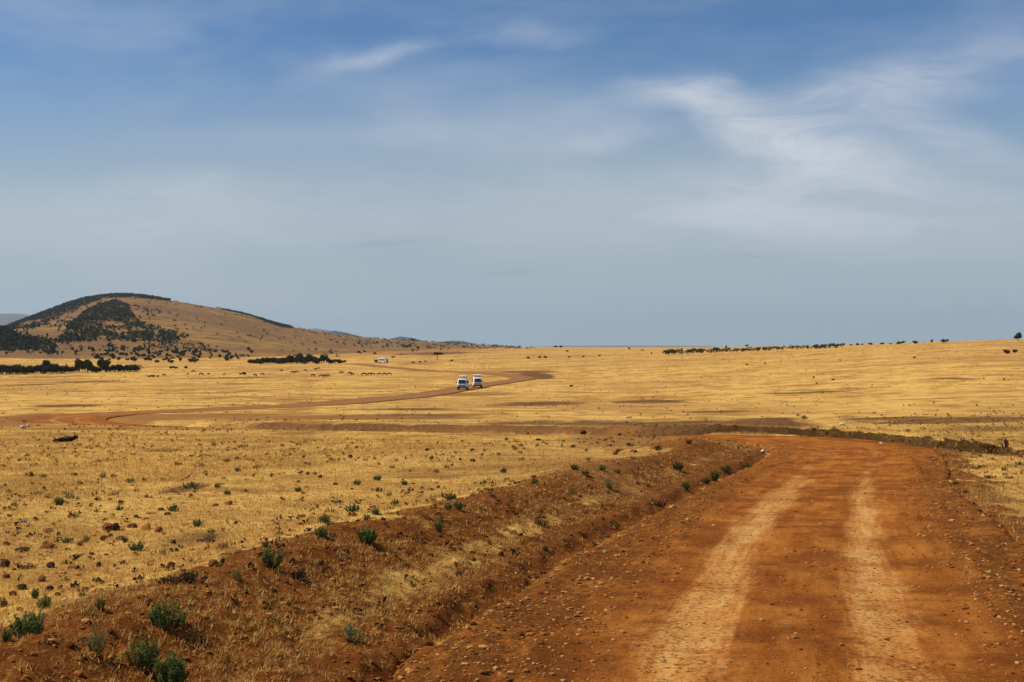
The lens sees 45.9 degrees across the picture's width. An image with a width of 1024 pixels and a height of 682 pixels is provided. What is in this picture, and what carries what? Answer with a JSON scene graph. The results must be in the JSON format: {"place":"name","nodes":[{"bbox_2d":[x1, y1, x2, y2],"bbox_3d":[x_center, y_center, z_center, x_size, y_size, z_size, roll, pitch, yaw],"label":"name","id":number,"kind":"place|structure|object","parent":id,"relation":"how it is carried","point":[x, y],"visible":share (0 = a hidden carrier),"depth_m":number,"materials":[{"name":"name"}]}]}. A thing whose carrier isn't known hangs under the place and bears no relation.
{"place":"outdoors","nodes":[
{"label":"outdoors","id":0,"kind":"place"},
{"bbox_2d":[0,314,29,325],"bbox_3d":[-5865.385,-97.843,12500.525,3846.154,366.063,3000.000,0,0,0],"label":"distant hills","id":1,"kind":"structure","parent":0,"point":[5,319],"depth_m":12051.26,"materials":[{"name":"grey plant"}]},
{"bbox_2d":[0,296,509,358],"bbox_3d":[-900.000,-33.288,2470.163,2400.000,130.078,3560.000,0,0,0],"label":"hill","id":2,"kind":"structure","parent":0,"point":[270,344],"depth_m":1417.26,"materials":[{"name":"brown soil"}]},
{"bbox_2d":[0,292,532,356],"bbox_3d":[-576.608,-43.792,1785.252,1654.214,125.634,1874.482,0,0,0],"label":"woodland","id":3,"kind":"object","parent":2,"relation":"on","point":[84,317],"visible":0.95,"depth_m":1384.83,"materials":[{"name":"green plant"}]},
{"bbox_2d":[308,328,328,331],"bbox_3d":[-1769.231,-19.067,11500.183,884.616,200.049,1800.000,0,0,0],"label":"distant hills","id":4,"kind":"structure","parent":0,"point":[318,330],"depth_m":11311.28,"materials":[{"name":"grey plant"}]},
{"bbox_2d":[324,331,358,336],"bbox_3d":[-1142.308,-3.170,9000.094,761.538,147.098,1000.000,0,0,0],"label":"distant hills","id":5,"kind":"structure","parent":0,"point":[339,333],"depth_m":8884.40,"materials":[{"name":"grey plant"}]},
{"bbox_2d":[391,336,424,341],"bbox_3d":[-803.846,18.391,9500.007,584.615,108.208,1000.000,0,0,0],"label":"distant hills","id":6,"kind":"structure","parent":0,"point":[402,338],"depth_m":9345.03,"materials":[{"name":"grey plant"}]},
{"bbox_2d":[441,341,476,344],"bbox_3d":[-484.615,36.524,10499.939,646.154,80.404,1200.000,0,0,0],"label":"distant hills","id":7,"kind":"structure","parent":0,"point":[461,342],"depth_m":10310.70,"materials":[{"name":"grey plant"}]},
{"bbox_2d":[0,339,1023,681],"bbox_3d":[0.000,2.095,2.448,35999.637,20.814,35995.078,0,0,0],"label":"ground","id":8,"kind":"structure","parent":0,"point":[974,373],"depth_m":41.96,"materials":[{"name":"yellow plant"}]},
{"bbox_2d":[0,596,7,607],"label":"dark shrub","id":9,"kind":"object","parent":8,"relation":"on","point":[3,602],"visible":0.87,"depth_m":9.12,"materials":[{"name":"green plant"}]},
{"bbox_2d":[0,559,9,567],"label":"stone","id":10,"kind":"object","parent":8,"relation":"on","point":[6,562],"visible":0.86,"depth_m":11.18,"materials":[{"name":"brown stone"}]},
{"bbox_2d":[1,628,12,641],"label":"green shrub","id":11,"kind":"object","parent":8,"relation":"on","point":[6,636],"visible":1,"depth_m":7.33,"materials":[{"name":"green plant"}]},
{"bbox_2d":[2,367,16,373],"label":"tree","id":12,"kind":"object","parent":8,"relation":"on","point":[10,370],"visible":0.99,"depth_m":414.43,"materials":[{"name":"green plant"}]},
{"bbox_2d":[4,365,17,373],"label":"tree","id":13,"kind":"object","parent":8,"relation":"on","point":[14,367],"visible":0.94,"depth_m":417.09,"materials":[{"name":"green plant"}]},
{"bbox_2d":[17,584,26,589],"bbox_3d":[-4.011,2.017,9.912,0.075,0.062,0.077,8,8,14],"label":"stone","id":14,"kind":"object","parent":8,"relation":"on","point":[22,586],"visible":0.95,"depth_m":9.88,"materials":[{"name":"stone"}]},
{"bbox_2d":[15,547,29,550],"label":"stone","id":15,"kind":"object","parent":8,"relation":"on","point":[23,548],"visible":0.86,"depth_m":12.24,"materials":[{"name":"stone"}]},
{"bbox_2d":[17,365,31,373],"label":"tree","id":16,"kind":"object","parent":8,"relation":"on","point":[24,369],"visible":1,"depth_m":414.21,"materials":[{"name":"green plant"}]},
{"bbox_2d":[8,610,45,637],"bbox_3d":[-3.013,1.766,7.524,0.222,0.183,0.256,0,0,-18],"label":"green shrub","id":17,"kind":"object","parent":8,"relation":"on","point":[30,626],"visible":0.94,"depth_m":7.49,"materials":[{"name":"green plant"}]},
{"bbox_2d":[17,562,36,569],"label":"dark shrub","id":18,"kind":"object","parent":8,"relation":"on","point":[27,567],"visible":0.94,"depth_m":11.06,"materials":[{"name":"brown plant"}]},
{"bbox_2d":[31,588,38,598],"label":"green shrub","id":19,"kind":"object","parent":8,"relation":"on","point":[35,593],"visible":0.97,"depth_m":9.36,"materials":[{"name":"green plant"}]},
{"bbox_2d":[38,575,45,581],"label":"stone","id":20,"kind":"object","parent":8,"relation":"on","point":[41,578],"visible":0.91,"depth_m":10.29,"materials":[{"name":"red stone"}]},
{"bbox_2d":[35,364,49,373],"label":"tree","id":21,"kind":"object","parent":8,"relation":"on","point":[43,369],"visible":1,"depth_m":420.05,"materials":[{"name":"green plant"}]},
{"bbox_2d":[36,593,51,609],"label":"green shrub","id":22,"kind":"object","parent":8,"relation":"on","point":[46,601],"visible":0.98,"depth_m":8.48,"materials":[{"name":"green plant"}]},
{"bbox_2d":[41,360,50,365],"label":"tree","id":23,"kind":"object","parent":8,"relation":"on","point":[45,362],"visible":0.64,"depth_m":431.30,"materials":[{"name":"green plant"}]},
{"bbox_2d":[39,543,54,548],"bbox_3d":[-4.797,2.124,12.498,0.168,0.065,0.125,-9,10,5],"label":"stone","id":24,"kind":"object","parent":8,"relation":"on","point":[49,545],"visible":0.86,"depth_m":12.46,"materials":[{"name":"red stone"}]},
{"bbox_2d":[45,585,53,589],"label":"stone","id":25,"kind":"object","parent":8,"relation":"on","point":[50,587],"visible":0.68,"depth_m":9.73,"materials":[{"name":"stone"}]},
{"bbox_2d":[46,562,54,567],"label":"stone","id":26,"kind":"object","parent":8,"relation":"on","point":[50,564],"visible":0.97,"depth_m":11.11,"materials":[{"name":"stone"}]},
{"bbox_2d":[47,363,58,372],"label":"tree","id":27,"kind":"object","parent":8,"relation":"on","point":[49,365],"visible":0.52,"depth_m":426.16,"materials":[{"name":"green plant"}]},
{"bbox_2d":[52,496,64,504],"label":"green shrub","id":28,"kind":"object","parent":8,"relation":"on","point":[60,500],"visible":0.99,"depth_m":17.43,"materials":[{"name":"green plant"}]},
{"bbox_2d":[51,364,69,372],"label":"tree","id":29,"kind":"object","parent":8,"relation":"on","point":[55,367],"visible":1,"depth_m":422.60,"materials":[{"name":"green plant"}]},
{"bbox_2d":[52,434,77,442],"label":"fallen log","id":30,"kind":"object","parent":8,"relation":"on","point":[65,439],"visible":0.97,"depth_m":43.53,"materials":[{"name":"brown wood"}]},
{"bbox_2d":[64,490,74,498],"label":"pale shrub","id":31,"kind":"object","parent":8,"relation":"on","point":[67,496],"visible":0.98,"depth_m":18.66,"materials":[{"name":"green plant"}]},
{"bbox_2d":[74,358,81,371],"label":"tree","id":32,"kind":"object","parent":8,"relation":"on","point":[76,364],"visible":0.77,"depth_m":436.54,"materials":[{"name":"green plant"}]},
{"bbox_2d":[79,359,89,371],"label":"tree","id":33,"kind":"object","parent":8,"relation":"on","point":[86,360],"visible":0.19,"depth_m":434.11,"materials":[{"name":"green plant"}]},
{"bbox_2d":[83,361,92,372],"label":"tree","id":34,"kind":"object","parent":8,"relation":"on","point":[89,364],"visible":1,"depth_m":422.24,"materials":[{"name":"green plant"}]},
{"bbox_2d":[83,626,107,653],"bbox_3d":[-2.567,1.851,7.459,0.147,0.175,0.125,0,0,-14],"label":"pale shrub","id":35,"kind":"object","parent":8,"relation":"on","point":[94,641],"visible":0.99,"depth_m":7.46,"materials":[{"name":"green plant"}]},
{"bbox_2d":[90,365,103,371],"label":"tree","id":36,"kind":"object","parent":8,"relation":"on","point":[93,368],"visible":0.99,"depth_m":425.61,"materials":[{"name":"green plant"}]},
{"bbox_2d":[94,597,105,609],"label":"green shrub","id":37,"kind":"object","parent":8,"relation":"on","point":[98,604],"visible":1,"depth_m":8.21,"materials":[{"name":"green plant"}]},
{"bbox_2d":[97,358,104,366],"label":"tree","id":38,"kind":"object","parent":8,"relation":"on","point":[99,363],"visible":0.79,"depth_m":435.47,"materials":[{"name":"green plant"}]},
{"bbox_2d":[99,535,107,540],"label":"stone","id":39,"kind":"object","parent":8,"relation":"on","point":[102,537],"visible":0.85,"depth_m":13.12,"materials":[{"name":"brown stone"}]},
{"bbox_2d":[101,359,110,372],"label":"tree","id":40,"kind":"object","parent":8,"relation":"on","point":[106,364],"visible":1,"depth_m":425.76,"materials":[{"name":"green plant"}]},
{"bbox_2d":[102,523,112,529],"bbox_3d":[-4.787,2.212,14.322,0.111,0.110,0.115,0,0,-36],"label":"stone","id":41,"kind":"object","parent":8,"relation":"on","point":[106,524],"visible":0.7,"depth_m":14.30,"materials":[{"name":"red stone"}]},
{"bbox_2d":[109,364,119,371],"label":"tree","id":42,"kind":"object","parent":8,"relation":"on","point":[113,367],"visible":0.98,"depth_m":432.92,"materials":[{"name":"green plant"}]},
{"bbox_2d":[111,523,119,530],"bbox_3d":[-4.657,2.200,14.224,0.098,0.133,0.096,-6,9,-18],"label":"stone","id":43,"kind":"object","parent":8,"relation":"on","point":[115,526],"visible":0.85,"depth_m":14.19,"materials":[{"name":"stone"}]},
{"bbox_2d":[115,536,123,540],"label":"stone","id":44,"kind":"object","parent":8,"relation":"on","point":[117,539],"visible":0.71,"depth_m":13.10,"materials":[{"name":"stone"}]},
{"bbox_2d":[118,364,128,371],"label":"tree","id":45,"kind":"object","parent":8,"relation":"on","point":[120,366],"visible":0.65,"depth_m":432.18,"materials":[{"name":"green plant"}]},
{"bbox_2d":[127,523,136,527],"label":"stone","id":46,"kind":"object","parent":8,"relation":"on","point":[132,525],"visible":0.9,"depth_m":14.52,"materials":[{"name":"red stone"}]},
{"bbox_2d":[127,541,143,550],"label":"green shrub","id":47,"kind":"object","parent":8,"relation":"on","point":[138,546],"visible":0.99,"depth_m":12.27,"materials":[{"name":"green plant"}]},
{"bbox_2d":[128,364,142,371],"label":"tree","id":48,"kind":"object","parent":8,"relation":"on","point":[136,367],"visible":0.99,"depth_m":428.96,"materials":[{"name":"green plant"}]},
{"bbox_2d":[125,633,160,670],"bbox_3d":[-2.297,1.940,7.541,0.219,0.246,0.197,0,0,42],"label":"green shrub","id":49,"kind":"object","parent":8,"relation":"on","point":[147,655],"visible":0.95,"depth_m":7.51,"materials":[{"name":"green plant"}]},
{"bbox_2d":[140,522,150,529],"bbox_3d":[-4.341,2.200,14.341,0.118,0.099,0.108,0,0,3],"label":"stone","id":50,"kind":"object","parent":8,"relation":"on","point":[147,525],"visible":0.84,"depth_m":14.30,"materials":[{"name":"beige stone"}]},
{"bbox_2d":[145,597,151,605],"bbox_3d":[-2.552,1.835,8.501,0.046,0.067,0.044,0,0,0],"label":"stone","id":51,"kind":"object","parent":8,"relation":"on","point":[148,600],"visible":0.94,"depth_m":8.49,"materials":[{"name":"red stone"}]},
{"bbox_2d":[154,526,162,532],"bbox_3d":[-4.098,2.189,14.018,0.094,0.089,0.088,0,0,-24],"label":"stone","id":52,"kind":"object","parent":8,"relation":"on","point":[158,529],"visible":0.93,"depth_m":13.99,"materials":[{"name":"brown stone"}]},
{"bbox_2d":[147,598,186,629],"bbox_3d":[-2.350,1.861,8.243,0.268,0.217,0.241,0,0,32],"label":"green shrub","id":53,"kind":"object","parent":8,"relation":"on","point":[159,620],"visible":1,"depth_m":8.22,"materials":[{"name":"green plant"}]},
{"bbox_2d":[156,574,180,584],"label":"dark shrub","id":54,"kind":"object","parent":8,"relation":"on","point":[168,579],"visible":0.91,"depth_m":9.21,"materials":[{"name":"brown plant"}]},
{"bbox_2d":[167,561,174,566],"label":"stone","id":55,"kind":"object","parent":8,"relation":"on","point":[171,563],"visible":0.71,"depth_m":10.39,"materials":[{"name":"red stone"}]},
{"bbox_2d":[153,650,190,681],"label":"green shrub","id":56,"kind":"object","parent":8,"relation":"on","point":[176,673],"visible":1,"depth_m":7.43,"materials":[{"name":"green plant"}]},
{"bbox_2d":[166,503,178,511],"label":"green shrub","id":57,"kind":"object","parent":8,"relation":"on","point":[172,508],"visible":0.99,"depth_m":16.72,"materials":[{"name":"green plant"}]},
{"bbox_2d":[179,481,203,488],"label":"dead shrub","id":58,"kind":"object","parent":8,"relation":"on","point":[189,486],"visible":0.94,"depth_m":20.71,"materials":[{"name":"plant"}]},
{"bbox_2d":[177,570,209,582],"bbox_3d":[-2.469,1.818,9.335,0.244,0.131,0.236,0,0,-38],"label":"dark shrub","id":59,"kind":"object","parent":8,"relation":"on","point":[191,578],"visible":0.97,"depth_m":9.29,"materials":[{"name":"brown plant"}]},
{"bbox_2d":[193,518,202,526],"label":"green shrub","id":60,"kind":"object","parent":8,"relation":"on","point":[197,524],"visible":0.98,"depth_m":14.62,"materials":[{"name":"green plant"}]},
{"bbox_2d":[203,531,216,542],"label":"dead shrub","id":61,"kind":"object","parent":8,"relation":"on","point":[209,537],"visible":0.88,"depth_m":12.84,"materials":[{"name":"brown plant"}]},
{"bbox_2d":[208,559,217,566],"bbox_3d":[-2.486,1.847,10.034,0.082,0.075,0.070,0,0,-39],"label":"stone","id":62,"kind":"object","parent":8,"relation":"on","point":[212,562],"visible":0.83,"depth_m":10.01,"materials":[{"name":"red stone"}]},
{"bbox_2d":[215,540,231,550],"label":"dead shrub","id":63,"kind":"object","parent":8,"relation":"on","point":[222,546],"visible":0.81,"depth_m":11.36,"materials":[{"name":"plant"}]},
{"bbox_2d":[232,566,241,580],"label":"pale shrub","id":64,"kind":"object","parent":8,"relation":"on","point":[236,576],"visible":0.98,"depth_m":9.67,"materials":[{"name":"green plant"}]},
{"bbox_2d":[260,545,283,568],"bbox_3d":[-2.050,1.850,10.375,0.214,0.204,0.212,0,0,-14],"label":"green shrub","id":65,"kind":"object","parent":8,"relation":"on","point":[266,558],"visible":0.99,"depth_m":10.37,"materials":[{"name":"green plant"}]},
{"bbox_2d":[286,355,294,363],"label":"tree","id":66,"kind":"object","parent":8,"relation":"on","point":[290,357],"visible":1,"depth_m":577.37,"materials":[{"name":"green plant"}]},
{"bbox_2d":[287,568,311,580],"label":"dark shrub","id":67,"kind":"object","parent":8,"relation":"on","point":[299,573],"visible":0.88,"depth_m":10.36,"materials":[{"name":"brown plant"}]},
{"bbox_2d":[296,356,314,363],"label":"tree","id":68,"kind":"object","parent":8,"relation":"on","point":[300,359],"visible":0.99,"depth_m":569.32,"materials":[{"name":"green plant"}]},
{"bbox_2d":[311,358,320,363],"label":"tree","id":69,"kind":"object","parent":8,"relation":"on","point":[316,361],"visible":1,"depth_m":568.24,"materials":[{"name":"green plant"}]},
{"bbox_2d":[314,526,327,536],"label":"green shrub","id":70,"kind":"object","parent":8,"relation":"on","point":[320,532],"visible":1,"depth_m":12.08,"materials":[{"name":"green plant"}]},
{"bbox_2d":[317,513,330,522],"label":"green shrub","id":71,"kind":"object","parent":8,"relation":"on","point":[324,518],"visible":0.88,"depth_m":13.82,"materials":[{"name":"green plant"}]},
{"bbox_2d":[344,503,359,511],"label":"green shrub","id":72,"kind":"object","parent":8,"relation":"on","point":[354,508],"visible":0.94,"depth_m":16.06,"materials":[{"name":"green plant"}]},
{"bbox_2d":[338,624,367,641],"bbox_3d":[-1.209,2.192,9.081,0.200,0.124,0.215,0,0,-38],"label":"pale shrub","id":73,"kind":"object","parent":8,"relation":"on","point":[349,632],"visible":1,"depth_m":9.07,"materials":[{"name":"green plant"}]},
{"bbox_2d":[362,513,369,519],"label":"green shrub","id":74,"kind":"object","parent":8,"relation":"on","point":[367,517],"visible":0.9,"depth_m":13.74,"materials":[{"name":"green plant"}]},
{"bbox_2d":[357,526,378,544],"bbox_3d":[-1.487,1.999,12.445,0.239,0.194,0.275,0,0,0],"label":"green shrub","id":75,"kind":"object","parent":8,"relation":"on","point":[368,539],"visible":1,"depth_m":12.42,"materials":[{"name":"green plant"}]},
{"bbox_2d":[371,508,379,514],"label":"green shrub","id":76,"kind":"object","parent":8,"relation":"on","point":[376,511],"visible":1,"depth_m":14.26,"materials":[{"name":"green plant"}]},
{"bbox_2d":[373,475,381,480],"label":"green shrub","id":77,"kind":"object","parent":8,"relation":"on","point":[378,477],"visible":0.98,"depth_m":22.96,"materials":[{"name":"green plant"}]},
{"bbox_2d":[435,520,442,532],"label":"green shrub","id":78,"kind":"object","parent":8,"relation":"on","point":[438,527],"visible":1,"depth_m":13.89,"materials":[{"name":"green plant"}]},
{"bbox_2d":[444,502,451,509],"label":"green shrub","id":79,"kind":"object","parent":8,"relation":"on","point":[449,506],"visible":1,"depth_m":15.48,"materials":[{"name":"green plant"}]},
{"bbox_2d":[444,492,456,499],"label":"green shrub","id":80,"kind":"object","parent":8,"relation":"on","point":[451,496],"visible":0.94,"depth_m":16.98,"materials":[{"name":"green plant"}]},
{"bbox_2d":[454,501,463,509],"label":"green shrub","id":81,"kind":"object","parent":8,"relation":"on","point":[459,506],"visible":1,"depth_m":15.48,"materials":[{"name":"green plant"}]},
{"bbox_2d":[1,339,1020,426],"bbox_3d":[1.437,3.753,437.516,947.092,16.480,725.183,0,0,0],"label":"scrub","id":82,"kind":"object","parent":8,"relation":"on","point":[515,386],"visible":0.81,"depth_m":196.32,"materials":[{"name":"green plant"}]},
{"bbox_2d":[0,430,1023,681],"bbox_3d":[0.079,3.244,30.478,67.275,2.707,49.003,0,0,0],"label":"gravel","id":83,"kind":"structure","parent":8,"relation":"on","point":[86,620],"depth_m":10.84,"materials":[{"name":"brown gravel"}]},
{"bbox_2d":[533,519,548,526],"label":"dark shrub","id":84,"kind":"object","parent":8,"relation":"on","point":[540,522],"visible":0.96,"depth_m":16.50,"materials":[{"name":"brown plant"}]},
{"bbox_2d":[568,485,576,494],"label":"pale shrub","id":85,"kind":"object","parent":8,"relation":"on","point":[571,491],"visible":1,"depth_m":20.18,"materials":[{"name":"green plant"}]},
{"bbox_2d":[570,464,578,469],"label":"green shrub","id":86,"kind":"object","parent":8,"relation":"on","point":[573,467],"visible":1,"depth_m":23.23,"materials":[{"name":"green plant"}]},
{"bbox_2d":[598,464,605,470],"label":"green shrub","id":87,"kind":"object","parent":8,"relation":"on","point":[602,468],"visible":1,"depth_m":24.12,"materials":[{"name":"green plant"}]},
{"bbox_2d":[604,477,614,489],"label":"pale shrub","id":88,"kind":"object","parent":8,"relation":"on","point":[609,485],"visible":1,"depth_m":22.11,"materials":[{"name":"green plant"}]},
{"bbox_2d":[654,501,665,507],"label":"dark shrub","id":89,"kind":"object","parent":8,"relation":"on","point":[658,504],"visible":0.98,"depth_m":21.95,"materials":[{"name":"brown plant"}]},
{"bbox_2d":[505,343,842,353],"bbox_3d":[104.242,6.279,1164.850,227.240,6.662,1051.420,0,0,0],"label":"thicket","id":90,"kind":"object","parent":8,"relation":"on","point":[701,350],"visible":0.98,"depth_m":688.33,"materials":[{"name":"green plant"}]},
{"bbox_2d":[672,460,683,470],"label":"green shrub","id":91,"kind":"object","parent":8,"relation":"on","point":[679,466],"visible":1,"depth_m":28.91,"materials":[{"name":"green plant"}]},
{"bbox_2d":[681,481,689,490],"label":"green shrub","id":92,"kind":"object","parent":8,"relation":"on","point":[685,485],"visible":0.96,"depth_m":25.87,"materials":[{"name":"green plant"}]},
{"bbox_2d":[701,478,709,483],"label":"green shrub","id":93,"kind":"object","parent":8,"relation":"on","point":[706,480],"visible":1,"depth_m":27.92,"materials":[{"name":"green plant"}]},
{"bbox_2d":[709,470,718,480],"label":"green shrub","id":94,"kind":"object","parent":8,"relation":"on","point":[715,476],"visible":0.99,"depth_m":29.08,"materials":[{"name":"green plant"}]},
{"bbox_2d":[719,463,731,471],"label":"green shrub","id":95,"kind":"object","parent":8,"relation":"on","point":[726,468],"visible":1,"depth_m":31.27,"materials":[{"name":"green plant"}]},
{"bbox_2d":[625,423,1008,453],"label":"bank scrub","id":96,"kind":"object","parent":8,"relation":"on","point":[989,450],"visible":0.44,"depth_m":42.43,"materials":[{"name":"plant"}]},
{"bbox_2d":[932,436,1023,534],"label":"rough grass","id":97,"kind":"structure","parent":8,"relation":"on","point":[996,484],"depth_m":31.79,"materials":[{"name":"beige plant"}]},
{"bbox_2d":[1001,437,1008,448],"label":"dark shrub","id":98,"kind":"object","parent":8,"relation":"on","point":[1006,442],"visible":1,"depth_m":40.05,"materials":[{"name":"brown plant"}]},
{"bbox_2d":[1013,332,1021,340],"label":"thorn tree","id":99,"kind":"object","parent":8,"relation":"on","point":[1018,335],"visible":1,"depth_m":591.12,"materials":[{"name":"green plant"}]},
{"bbox_2d":[0,0,1023,346],"label":"sky","id":100,"kind":"structure","parent":0,"point":[523,173],"materials":[{"name":"blue"}]},
{"bbox_2d":[19,363,1023,681],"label":"dirt road","id":101,"kind":"structure","parent":0,"point":[715,603],"depth_m":11.92,"materials":[{"name":"brown soil"}]},
{"bbox_2d":[378,357,387,362],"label":"safari van","id":102,"kind":"object","parent":101,"relation":"on","point":[382,359],"visible":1,"depth_m":547.45,"materials":[{"name":"white paint"}]},
{"bbox_2d":[456,375,468,389],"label":"safari van","id":103,"kind":"object","parent":101,"relation":"on","point":[462,382],"visible":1,"depth_m":217.12,"materials":[{"name":"white paint"}]},
{"bbox_2d":[472,374,482,387],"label":"safari van","id":104,"kind":"object","parent":101,"relation":"on","point":[477,381],"visible":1,"depth_m":232.05,"materials":[{"name":"white paint"}]},
{"bbox_2d":[545,346,715,346],"bbox_3d":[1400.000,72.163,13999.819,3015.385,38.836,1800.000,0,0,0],"label":"distant hills","id":105,"kind":"structure","parent":0,"point":[634,346],"depth_m":13552.12,"materials":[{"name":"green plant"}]},
{"bbox_2d":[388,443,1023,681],"bbox_3d":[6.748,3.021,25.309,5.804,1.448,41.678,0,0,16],"label":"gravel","id":106,"kind":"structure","parent":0,"point":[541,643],"depth_m":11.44,"materials":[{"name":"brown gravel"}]},
{"bbox_3d":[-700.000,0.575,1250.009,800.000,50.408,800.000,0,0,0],"label":"wooded spur","id":107,"kind":"structure","parent":0,"visible":0},
{"bbox_2d":[0,325,40,350],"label":"woodland","id":108,"kind":"object","parent":107,"relation":"on","point":[11,336],"visible":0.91,"depth_m":1009.26,"materials":[{"name":"green plant"}]}
]}

